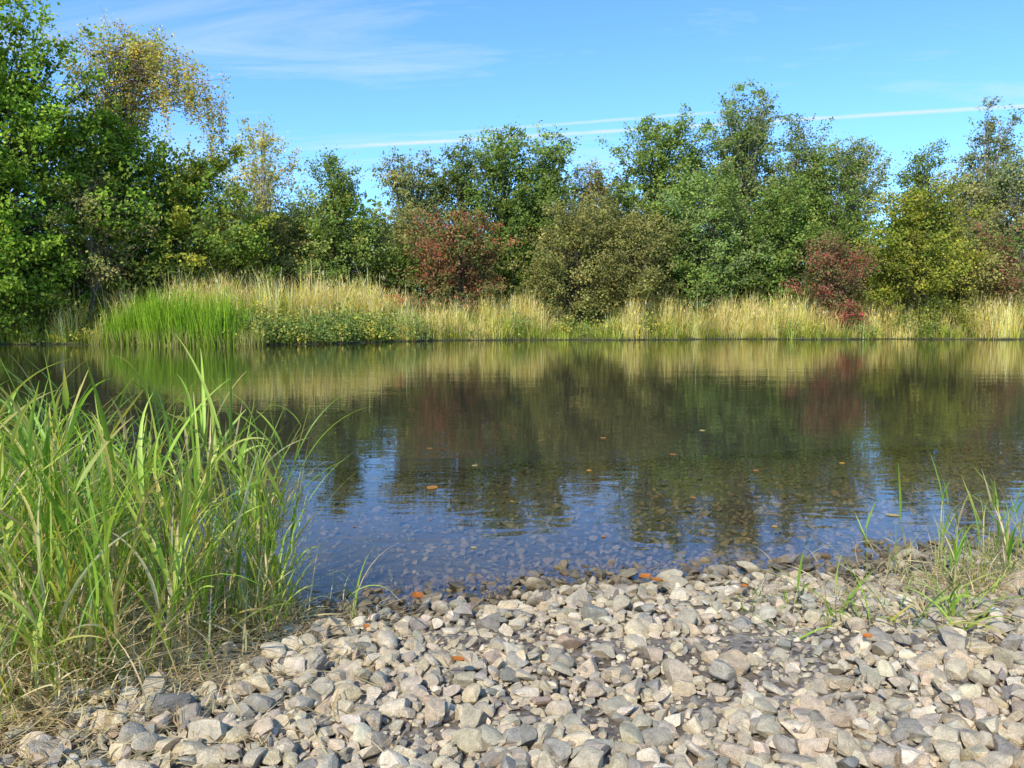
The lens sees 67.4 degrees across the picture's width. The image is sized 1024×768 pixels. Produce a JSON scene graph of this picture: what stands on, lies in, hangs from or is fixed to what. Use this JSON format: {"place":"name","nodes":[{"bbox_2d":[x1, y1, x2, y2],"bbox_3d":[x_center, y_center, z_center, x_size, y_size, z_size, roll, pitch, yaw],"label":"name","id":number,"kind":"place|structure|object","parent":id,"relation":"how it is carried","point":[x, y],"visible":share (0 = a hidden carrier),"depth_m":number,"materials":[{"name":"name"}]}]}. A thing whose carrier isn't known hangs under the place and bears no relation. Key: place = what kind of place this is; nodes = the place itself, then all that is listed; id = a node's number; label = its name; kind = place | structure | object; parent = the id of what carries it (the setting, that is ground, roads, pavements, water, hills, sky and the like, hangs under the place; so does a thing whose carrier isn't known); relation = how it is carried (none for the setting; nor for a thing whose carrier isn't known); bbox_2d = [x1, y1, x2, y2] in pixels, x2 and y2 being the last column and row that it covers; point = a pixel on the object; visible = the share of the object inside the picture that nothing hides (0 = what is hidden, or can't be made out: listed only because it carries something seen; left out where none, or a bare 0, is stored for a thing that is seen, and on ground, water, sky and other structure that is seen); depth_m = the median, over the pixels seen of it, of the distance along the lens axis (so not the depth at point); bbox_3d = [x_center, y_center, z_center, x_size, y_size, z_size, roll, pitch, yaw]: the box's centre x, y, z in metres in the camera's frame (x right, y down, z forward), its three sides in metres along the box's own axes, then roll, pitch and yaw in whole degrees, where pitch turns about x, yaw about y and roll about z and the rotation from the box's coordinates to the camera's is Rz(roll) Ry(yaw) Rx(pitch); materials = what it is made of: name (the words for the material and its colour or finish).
{"place":"outdoors","nodes":[
{"label":"outdoors","id":0,"kind":"place"},
{"bbox_2d":[0,311,1023,767],"bbox_3d":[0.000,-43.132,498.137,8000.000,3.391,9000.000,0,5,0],"label":"ground","id":1,"kind":"structure","parent":0,"point":[428,437],"depth_m":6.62,"materials":[{"name":"grey gravel"}]},
{"bbox_2d":[0,233,87,337],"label":"hawthorn bush","id":2,"kind":"object","parent":1,"relation":"on","point":[28,316],"visible":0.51,"depth_m":32.22,"materials":[{"name":"green plant"}]},
{"bbox_2d":[0,163,162,323],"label":"leafy tree","id":3,"kind":"object","parent":1,"relation":"on","point":[102,265],"visible":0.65,"depth_m":33.85,"materials":[{"name":"green plant"}]},
{"bbox_2d":[0,492,224,766],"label":"grass clump","id":4,"kind":"object","parent":1,"relation":"on","point":[35,659],"visible":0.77,"depth_m":2.04,"materials":[{"name":"green plant"}]},
{"bbox_2d":[23,234,222,314],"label":"shaded shrubs","id":5,"kind":"object","parent":1,"relation":"on","point":[145,270],"visible":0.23,"depth_m":35.64,"materials":[{"name":"green plant"}]},
{"bbox_2d":[66,120,285,292],"bbox_3d":[-16.608,-8.173,38.079,9.790,9.459,10.450,-2,6,-26],"label":"oak tree","id":6,"kind":"object","parent":1,"relation":"on","point":[170,186],"visible":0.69,"depth_m":36.59,"materials":[{"name":"green plant"}]},
{"bbox_2d":[89,279,267,345],"bbox_3d":[-13.983,-2.921,32.251,8.074,2.962,3.468,2,5,17],"label":"reed bed","id":7,"kind":"object","parent":1,"relation":"on","point":[135,328],"visible":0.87,"depth_m":31.53,"materials":[{"name":"green plant"}]},
{"bbox_2d":[0,335,397,754],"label":"reed grass clump","id":8,"kind":"object","parent":1,"relation":"on","point":[67,508],"visible":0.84,"depth_m":2.45,"materials":[{"name":"green plant"}]},
{"bbox_2d":[185,472,339,643],"bbox_3d":[-0.942,0.618,2.982,0.583,0.718,0.860,0,5,0],"label":"grass tuft","id":9,"kind":"object","parent":1,"relation":"on","point":[267,570],"visible":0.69,"depth_m":2.84,"materials":[{"name":"green plant"}]},
{"bbox_2d":[266,183,361,294],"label":"willow bush","id":10,"kind":"object","parent":1,"relation":"on","point":[295,213],"visible":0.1,"depth_m":44.61,"materials":[{"name":"green plant"}]},
{"bbox_2d":[330,548,393,620],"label":"grass tuft","id":11,"kind":"object","parent":1,"relation":"on","point":[355,595],"visible":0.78,"depth_m":2.96,"materials":[{"name":"green plant"}]},
{"bbox_2d":[345,201,436,306],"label":"willow bush","id":12,"kind":"object","parent":1,"relation":"on","point":[403,220],"visible":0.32,"depth_m":44.98,"materials":[{"name":"green plant"}]},
{"bbox_2d":[381,204,529,316],"bbox_3d":[-3.361,-6.566,42.060,8.761,6.776,7.652,0,5,0],"label":"hawthorn bush","id":13,"kind":"object","parent":1,"relation":"on","point":[466,252],"visible":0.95,"depth_m":41.74,"materials":[{"name":"red plant"}]},
{"bbox_2d":[390,133,522,299],"bbox_3d":[-3.221,-9.884,48.351,8.136,11.258,6.070,0,5,0],"label":"alder tree","id":14,"kind":"object","parent":1,"relation":"on","point":[454,175],"visible":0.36,"depth_m":47.75,"materials":[{"name":"green plant"}]},
{"bbox_2d":[438,116,564,307],"bbox_3d":[-0.562,-10.223,47.344,6.871,11.749,7.723,3,6,33],"label":"alder tree","id":15,"kind":"object","parent":1,"relation":"on","point":[498,172],"visible":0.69,"depth_m":46.36,"materials":[{"name":"green plant"}]},
{"bbox_2d":[0,557,1023,767],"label":"straw litter","id":16,"kind":"object","parent":1,"relation":"on","point":[177,724],"visible":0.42,"depth_m":2.21,"materials":[{"name":"beige plant"}]},
{"bbox_2d":[0,292,1023,342],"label":"waterside herbs","id":17,"kind":"object","parent":1,"relation":"on","point":[366,327],"visible":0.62,"depth_m":34.83,"materials":[{"name":"green plant"}]},
{"bbox_2d":[43,190,1023,310],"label":"distant trees","id":18,"kind":"object","parent":1,"relation":"on","point":[388,203],"depth_m":74.19,"materials":[{"name":"green plant"}]},
{"bbox_2d":[501,187,648,326],"bbox_3d":[3.222,-6.868,41.973,7.980,7.732,6.047,0,5,0],"label":"willow bush","id":19,"kind":"object","parent":1,"relation":"on","point":[565,261],"visible":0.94,"depth_m":41.29,"materials":[{"name":"green plant"}]},
{"bbox_2d":[138,205,1023,320],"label":"undergrowth","id":20,"kind":"object","parent":1,"relation":"on","point":[408,261],"visible":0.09,"depth_m":44.05,"materials":[{"name":"green plant"}]},
{"bbox_2d":[563,155,614,249],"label":"birch tree","id":21,"kind":"object","parent":1,"relation":"on","point":[589,184],"visible":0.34,"depth_m":48.79,"materials":[{"name":"green plant"}]},
{"bbox_2d":[562,165,641,298],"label":"alder tree","id":22,"kind":"object","parent":1,"relation":"on","point":[600,184],"visible":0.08,"depth_m":48.40,"materials":[{"name":"green plant"}]},
{"bbox_2d":[573,190,695,322],"bbox_3d":[6.257,-6.759,42.447,7.018,7.777,6.413,4,6,35],"label":"willow bush","id":23,"kind":"object","parent":1,"relation":"on","point":[640,285],"visible":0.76,"depth_m":41.52,"materials":[{"name":"green plant"}]},
{"bbox_2d":[679,570,863,632],"bbox_3d":[1.027,0.804,2.918,0.823,0.153,0.631,0,5,0],"label":"grass tuft","id":24,"kind":"object","parent":1,"relation":"on","point":[771,590],"visible":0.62,"depth_m":2.92,"materials":[{"name":"green plant"}]},
{"bbox_2d":[721,545,1023,660],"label":"grass clump","id":25,"kind":"object","parent":1,"relation":"on","point":[953,604],"visible":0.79,"depth_m":2.66,"materials":[{"name":"green plant"}]},
{"bbox_2d":[750,454,1023,617],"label":"grass clump","id":26,"kind":"object","parent":1,"relation":"on","point":[956,554],"visible":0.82,"depth_m":3.17,"materials":[{"name":"green plant"}]},
{"bbox_2d":[898,473,1023,577],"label":"grass clump","id":27,"kind":"object","parent":1,"relation":"on","point":[1019,528],"visible":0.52,"depth_m":3.65,"materials":[{"name":"green plant"}]},
{"bbox_2d":[916,161,1017,289],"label":"birch tree","id":28,"kind":"object","parent":1,"relation":"on","point":[977,190],"visible":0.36,"depth_m":45.81,"materials":[{"name":"green plant"}]},
{"bbox_2d":[913,225,1023,320],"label":"willow bush","id":29,"kind":"object","parent":1,"relation":"on","point":[971,283],"visible":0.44,"depth_m":41.34,"materials":[{"name":"green plant"}]},
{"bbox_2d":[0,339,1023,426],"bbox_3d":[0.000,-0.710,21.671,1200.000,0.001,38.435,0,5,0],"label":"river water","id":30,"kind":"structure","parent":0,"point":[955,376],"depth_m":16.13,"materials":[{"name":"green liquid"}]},
{"bbox_2d":[353,430,898,660],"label":"fallen leaves","id":31,"kind":"object","parent":30,"relation":"on","point":[416,594],"visible":0.99,"depth_m":3.18,"materials":[{"name":"orange plant"}]},
{"bbox_2d":[0,258,1023,344],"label":"riverbank grass","id":32,"kind":"structure","parent":0,"point":[1009,327],"depth_m":39.59,"materials":[{"name":"beige plant"}]},
{"bbox_2d":[0,0,171,338],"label":"oak tree","id":33,"kind":"object","parent":32,"relation":"on","point":[29,138],"visible":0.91,"depth_m":32.58,"materials":[{"name":"green plant"}]},
{"bbox_2d":[27,99,170,309],"bbox_3d":[-20.357,-8.380,37.321,8.396,10.233,8.085,0,5,0],"label":"oak tree","id":34,"kind":"object","parent":32,"relation":"on","point":[118,184],"visible":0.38,"depth_m":35.73,"materials":[{"name":"green plant"}]},
{"bbox_2d":[40,1,233,304],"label":"weeping birch tree","id":35,"kind":"object","parent":32,"relation":"on","point":[138,77],"visible":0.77,"depth_m":37.12,"materials":[{"name":"yellow plant"}]},
{"bbox_2d":[167,169,287,302],"bbox_3d":[-14.618,-7.176,39.407,6.555,7.144,6.210,0,5,0],"label":"hawthorn bush","id":36,"kind":"object","parent":32,"relation":"on","point":[235,215],"visible":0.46,"depth_m":38.53,"materials":[{"name":"green plant"}]},
{"bbox_2d":[218,114,314,246],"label":"birch tree","id":37,"kind":"object","parent":32,"relation":"on","point":[270,177],"visible":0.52,"depth_m":48.73,"materials":[{"name":"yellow plant"}]},
{"bbox_2d":[240,200,348,296],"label":"willow bush","id":38,"kind":"object","parent":32,"relation":"on","point":[283,232],"visible":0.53,"depth_m":41.97,"materials":[{"name":"green plant"}]},
{"bbox_2d":[286,145,403,299],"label":"alder tree","id":39,"kind":"object","parent":32,"relation":"on","point":[332,220],"visible":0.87,"depth_m":42.19,"materials":[{"name":"green plant"}]},
{"bbox_2d":[367,146,454,301],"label":"birch tree","id":40,"kind":"object","parent":32,"relation":"on","point":[407,187],"visible":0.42,"depth_m":48.31,"materials":[{"name":"green plant"}]},
{"bbox_2d":[496,120,608,299],"bbox_3d":[2.347,-10.229,47.773,7.407,12.369,5.564,-2,5,-17],"label":"alder tree","id":41,"kind":"object","parent":32,"relation":"on","point":[552,182],"visible":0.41,"depth_m":46.83,"materials":[{"name":"green plant"}]},
{"bbox_2d":[595,103,745,301],"bbox_3d":[9.270,-10.250,45.924,8.791,12.836,9.145,3,6,32],"label":"alder tree","id":42,"kind":"object","parent":32,"relation":"on","point":[657,180],"visible":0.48,"depth_m":45.59,"materials":[{"name":"green plant"}]},
{"bbox_2d":[638,162,781,314],"bbox_3d":[10.724,-7.993,44.180,8.462,9.250,7.607,0,5,0],"label":"alder tree","id":43,"kind":"object","parent":32,"relation":"on","point":[706,271],"visible":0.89,"depth_m":42.82,"materials":[{"name":"green plant"}]},
{"bbox_2d":[680,78,813,305],"bbox_3d":[14.267,-11.239,47.107,9.730,14.191,8.243,0,5,0],"label":"birch tree","id":44,"kind":"object","parent":32,"relation":"on","point":[755,140],"visible":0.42,"depth_m":46.23,"materials":[{"name":"green plant"}]},
{"bbox_2d":[723,169,846,312],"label":"alder tree","id":45,"kind":"object","parent":32,"relation":"on","point":[782,219],"visible":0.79,"depth_m":43.52,"materials":[{"name":"green plant"}]},
{"bbox_2d":[755,111,856,287],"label":"birch tree","id":46,"kind":"object","parent":32,"relation":"on","point":[803,152],"visible":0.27,"depth_m":46.83,"materials":[{"name":"green plant"}]},
{"bbox_2d":[779,227,884,336],"bbox_3d":[17.482,-5.473,41.381,5.668,5.979,5.611,0,5,0],"label":"hawthorn bush","id":47,"kind":"object","parent":32,"relation":"on","point":[834,294],"visible":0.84,"depth_m":40.84,"materials":[{"name":"red plant"}]},
{"bbox_2d":[785,145,888,292],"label":"alder tree","id":48,"kind":"object","parent":32,"relation":"on","point":[837,212],"visible":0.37,"depth_m":46.04,"materials":[{"name":"green plant"}]},
{"bbox_2d":[809,131,907,290],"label":"birch tree","id":49,"kind":"object","parent":32,"relation":"on","point":[867,174],"visible":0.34,"depth_m":48.42,"materials":[{"name":"green plant"}]},
{"bbox_2d":[844,171,997,331],"bbox_3d":[21.601,-6.816,41.208,7.589,8.520,8.320,5,7,44],"label":"willow bush","id":50,"kind":"object","parent":32,"relation":"on","point":[925,236],"visible":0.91,"depth_m":40.13,"materials":[{"name":"green plant"}]},
{"bbox_2d":[882,138,964,249],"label":"alder tree","id":51,"kind":"object","parent":32,"relation":"on","point":[920,178],"visible":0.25,"depth_m":48.91,"materials":[{"name":"green plant"}]},
{"bbox_2d":[948,96,1023,264],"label":"birch tree","id":52,"kind":"object","parent":32,"relation":"on","point":[986,137],"visible":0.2,"depth_m":48.64,"materials":[{"name":"green plant"}]},
{"bbox_2d":[948,220,1023,309],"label":"hawthorn bush","id":53,"kind":"object","parent":32,"relation":"on","point":[1002,249],"visible":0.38,"depth_m":42.37,"materials":[{"name":"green plant"}]},
{"bbox_2d":[969,146,1023,304],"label":"birch tree","id":54,"kind":"object","parent":32,"relation":"on","point":[1011,177],"visible":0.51,"depth_m":45.95,"materials":[{"name":"green plant"}]},
{"bbox_2d":[0,0,1023,295],"label":"sky","id":55,"kind":"structure","parent":0,"point":[364,78],"materials":[{"name":"blue"}]}
]}

